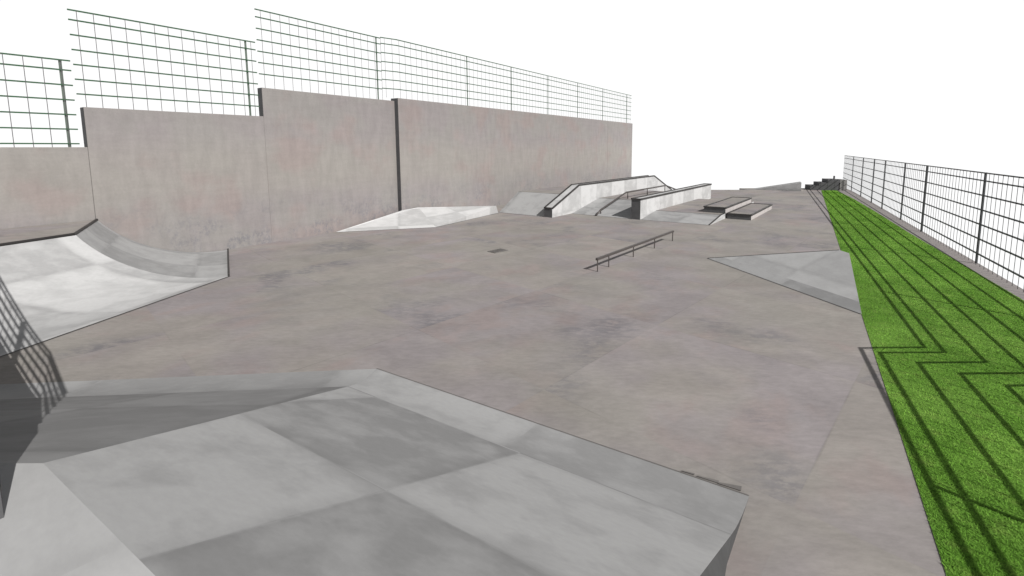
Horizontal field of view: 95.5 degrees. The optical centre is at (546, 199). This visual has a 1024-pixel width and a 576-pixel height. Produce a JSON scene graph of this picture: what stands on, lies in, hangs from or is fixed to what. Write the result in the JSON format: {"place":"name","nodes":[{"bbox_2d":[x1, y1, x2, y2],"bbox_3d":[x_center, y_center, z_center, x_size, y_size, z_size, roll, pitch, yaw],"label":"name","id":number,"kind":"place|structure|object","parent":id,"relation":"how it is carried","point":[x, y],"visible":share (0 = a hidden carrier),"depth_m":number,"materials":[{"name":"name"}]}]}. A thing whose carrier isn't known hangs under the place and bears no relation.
{"place":"outdoors","nodes":[
{"label":"outdoors","id":0,"kind":"place"},
{"bbox_2d":[0,188,1018,575],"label":"ground","id":1,"kind":"structure","parent":0,"point":[680,352],"depth_m":6.08,"materials":[{"name":"concrete"}]},
{"bbox_2d":[0,482,3,518],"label":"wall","id":2,"kind":"structure","parent":1,"relation":"on","point":[1,511],"depth_m":1.76,"materials":[{"name":"concrete"}]},
{"bbox_2d":[0,147,94,228],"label":"concrete wall","id":3,"kind":"structure","parent":1,"relation":"on","point":[44,185],"depth_m":9.01,"materials":[{"name":"grey concrete"}]},
{"bbox_2d":[0,52,79,146],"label":"fence","id":4,"kind":"object","parent":3,"relation":"on","point":[65,114],"visible":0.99,"depth_m":8.97,"materials":[{"name":"grey metal"}]},
{"bbox_2d":[0,219,229,356],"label":"quarter pipe","id":5,"kind":"object","parent":1,"relation":"on","point":[58,279],"visible":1,"depth_m":7.76,"materials":[{"name":"concrete"}]},
{"bbox_2d":[80,107,271,251],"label":"concrete wall","id":6,"kind":"structure","parent":1,"relation":"on","point":[182,181],"depth_m":10.85,"materials":[{"name":"grey concrete"}]},
{"bbox_2d":[67,9,259,115],"bbox_3d":[-8.546,-3.002,10.755,0.080,1.914,3.490,4,8,32],"label":"fence","id":7,"kind":"object","parent":6,"relation":"on","point":[196,65],"visible":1,"depth_m":10.52,"materials":[{"name":"grey metal"}]},
{"bbox_2d":[257,88,397,241],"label":"concrete wall","id":8,"kind":"structure","parent":1,"relation":"on","point":[331,163],"depth_m":13.88,"materials":[{"name":"grey concrete"}]},
{"bbox_2d":[254,8,382,98],"bbox_3d":[-6.529,-4.155,13.787,0.080,2.014,3.880,4,8,32],"label":"fence","id":9,"kind":"object","parent":8,"relation":"on","point":[316,50],"visible":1,"depth_m":13.58,"materials":[{"name":"grey metal"}]},
{"bbox_2d":[0,368,748,575],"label":"skate ramp","id":10,"kind":"structure","parent":1,"relation":"on","point":[368,472],"depth_m":2.55,"materials":[{"name":"concrete"}]},
{"bbox_2d":[338,206,497,231],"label":"hip ramp","id":11,"kind":"structure","parent":1,"relation":"on","point":[424,217],"depth_m":15.83,"materials":[{"name":"concrete"}]},
{"bbox_2d":[487,248,507,252],"bbox_3d":[-1.210,1.274,11.641,0.300,0.014,0.439,6,9,42],"label":"drain cover","id":12,"kind":"object","parent":1,"relation":"on","point":[497,250],"visible":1,"depth_m":11.64,"materials":[{"name":"metal"}]},
{"bbox_2d":[391,98,607,211],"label":"concrete wall","id":13,"kind":"structure","parent":1,"relation":"on","point":[451,155],"depth_m":19.72,"materials":[{"name":"grey concrete"}]},
{"bbox_2d":[380,37,631,122],"bbox_3d":[0.335,-5.398,24.101,0.203,1.954,21.020,4,8,33],"label":"fence","id":14,"kind":"object","parent":13,"relation":"on","point":[485,86],"visible":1,"depth_m":20.32,"materials":[{"name":"grey metal"}]},
{"bbox_2d":[500,185,568,216],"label":"bank ramp","id":15,"kind":"structure","parent":1,"relation":"on","point":[532,202],"depth_m":18.51,"materials":[{"name":"grey concrete"}]},
{"bbox_2d":[544,175,671,217],"bbox_3d":[3.573,-0.454,21.915,0.388,1.107,11.962,5,8,36],"label":"hubba ledge","id":16,"kind":"object","parent":1,"relation":"on","point":[571,198],"visible":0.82,"depth_m":19.39,"materials":[{"name":"concrete"}]},
{"bbox_2d":[572,190,662,218],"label":"bank ramp","id":17,"kind":"structure","parent":1,"relation":"on","point":[620,207],"depth_m":18.56,"materials":[{"name":"grey concrete"}]},
{"bbox_2d":[595,185,674,215],"bbox_3d":[4.543,-0.172,21.102,0.066,0.731,9.070,5,8,36],"label":"handrail","id":18,"kind":"object","parent":17,"relation":"on","point":[599,211],"visible":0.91,"depth_m":19.57,"materials":[{"name":"metal"}]},
{"bbox_2d":[607,121,632,179],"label":"concrete wall","id":19,"kind":"structure","parent":1,"relation":"on","point":[619,155],"depth_m":31.39,"materials":[{"name":"grey concrete"}]},
{"bbox_2d":[596,230,673,271],"bbox_3d":[2.290,1.174,11.287,0.050,0.295,4.080,5,8,37],"label":"flat rail","id":20,"kind":"object","parent":1,"relation":"on","point":[628,247],"visible":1,"depth_m":10.93,"materials":[{"name":"metal"}]},
{"bbox_2d":[631,183,711,219],"bbox_3d":[5.678,-0.065,20.037,0.394,0.762,8.436,5,8,36],"label":"grind ledge","id":21,"kind":"object","parent":1,"relation":"on","point":[643,206],"visible":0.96,"depth_m":18.60,"materials":[{"name":"concrete"}]},
{"bbox_2d":[641,199,753,224],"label":"bank ramp","id":22,"kind":"structure","parent":1,"relation":"on","point":[691,212],"depth_m":16.93,"materials":[{"name":"grey concrete"}]},
{"bbox_2d":[703,197,751,212],"bbox_3d":[7.393,0.173,18.732,0.817,0.222,4.130,5,8,36],"label":"manual pad","id":23,"kind":"object","parent":22,"relation":"on","point":[729,204],"visible":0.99,"depth_m":17.95,"materials":[{"name":"concrete"}]},
{"bbox_2d":[727,203,772,219],"bbox_3d":[8.024,0.428,18.168,0.856,0.210,3.834,5,8,36],"label":"manual pad","id":24,"kind":"object","parent":1,"relation":"on","point":[750,211],"visible":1,"depth_m":17.50,"materials":[{"name":"concrete"}]},
{"bbox_2d":[755,182,800,190],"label":"wedge ramp","id":25,"kind":"structure","parent":1,"relation":"on","point":[794,186],"depth_m":27.73,"materials":[{"name":"grey concrete"}]},
{"bbox_2d":[707,250,861,313],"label":"corner bank","id":26,"kind":"structure","parent":1,"relation":"on","point":[827,276],"depth_m":8.92,"materials":[{"name":"concrete"}]},
{"bbox_2d":[805,176,846,190],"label":"stair block","id":27,"kind":"structure","parent":1,"relation":"on","point":[831,184],"depth_m":27.82,"materials":[{"name":"concrete"}]},
{"bbox_2d":[821,190,1023,575],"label":"lawn","id":28,"kind":"structure","parent":1,"relation":"on","point":[960,414],"depth_m":5.30,"materials":[{"name":"green plant"}]},
{"bbox_2d":[837,190,1023,299],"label":"kerb strip","id":29,"kind":"object","parent":1,"relation":"on","point":[1002,282],"visible":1,"depth_m":11.80,"materials":[{"name":"concrete"}]},
{"bbox_2d":[843,155,1023,292],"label":"fence","id":30,"kind":"object","parent":1,"relation":"on","point":[983,195],"visible":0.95,"depth_m":12.33,"materials":[{"name":"metal"}]},
{"bbox_2d":[0,0,1023,288],"label":"sky","id":31,"kind":"structure","parent":0,"point":[726,94],"materials":[{"name":"white"}]}
]}

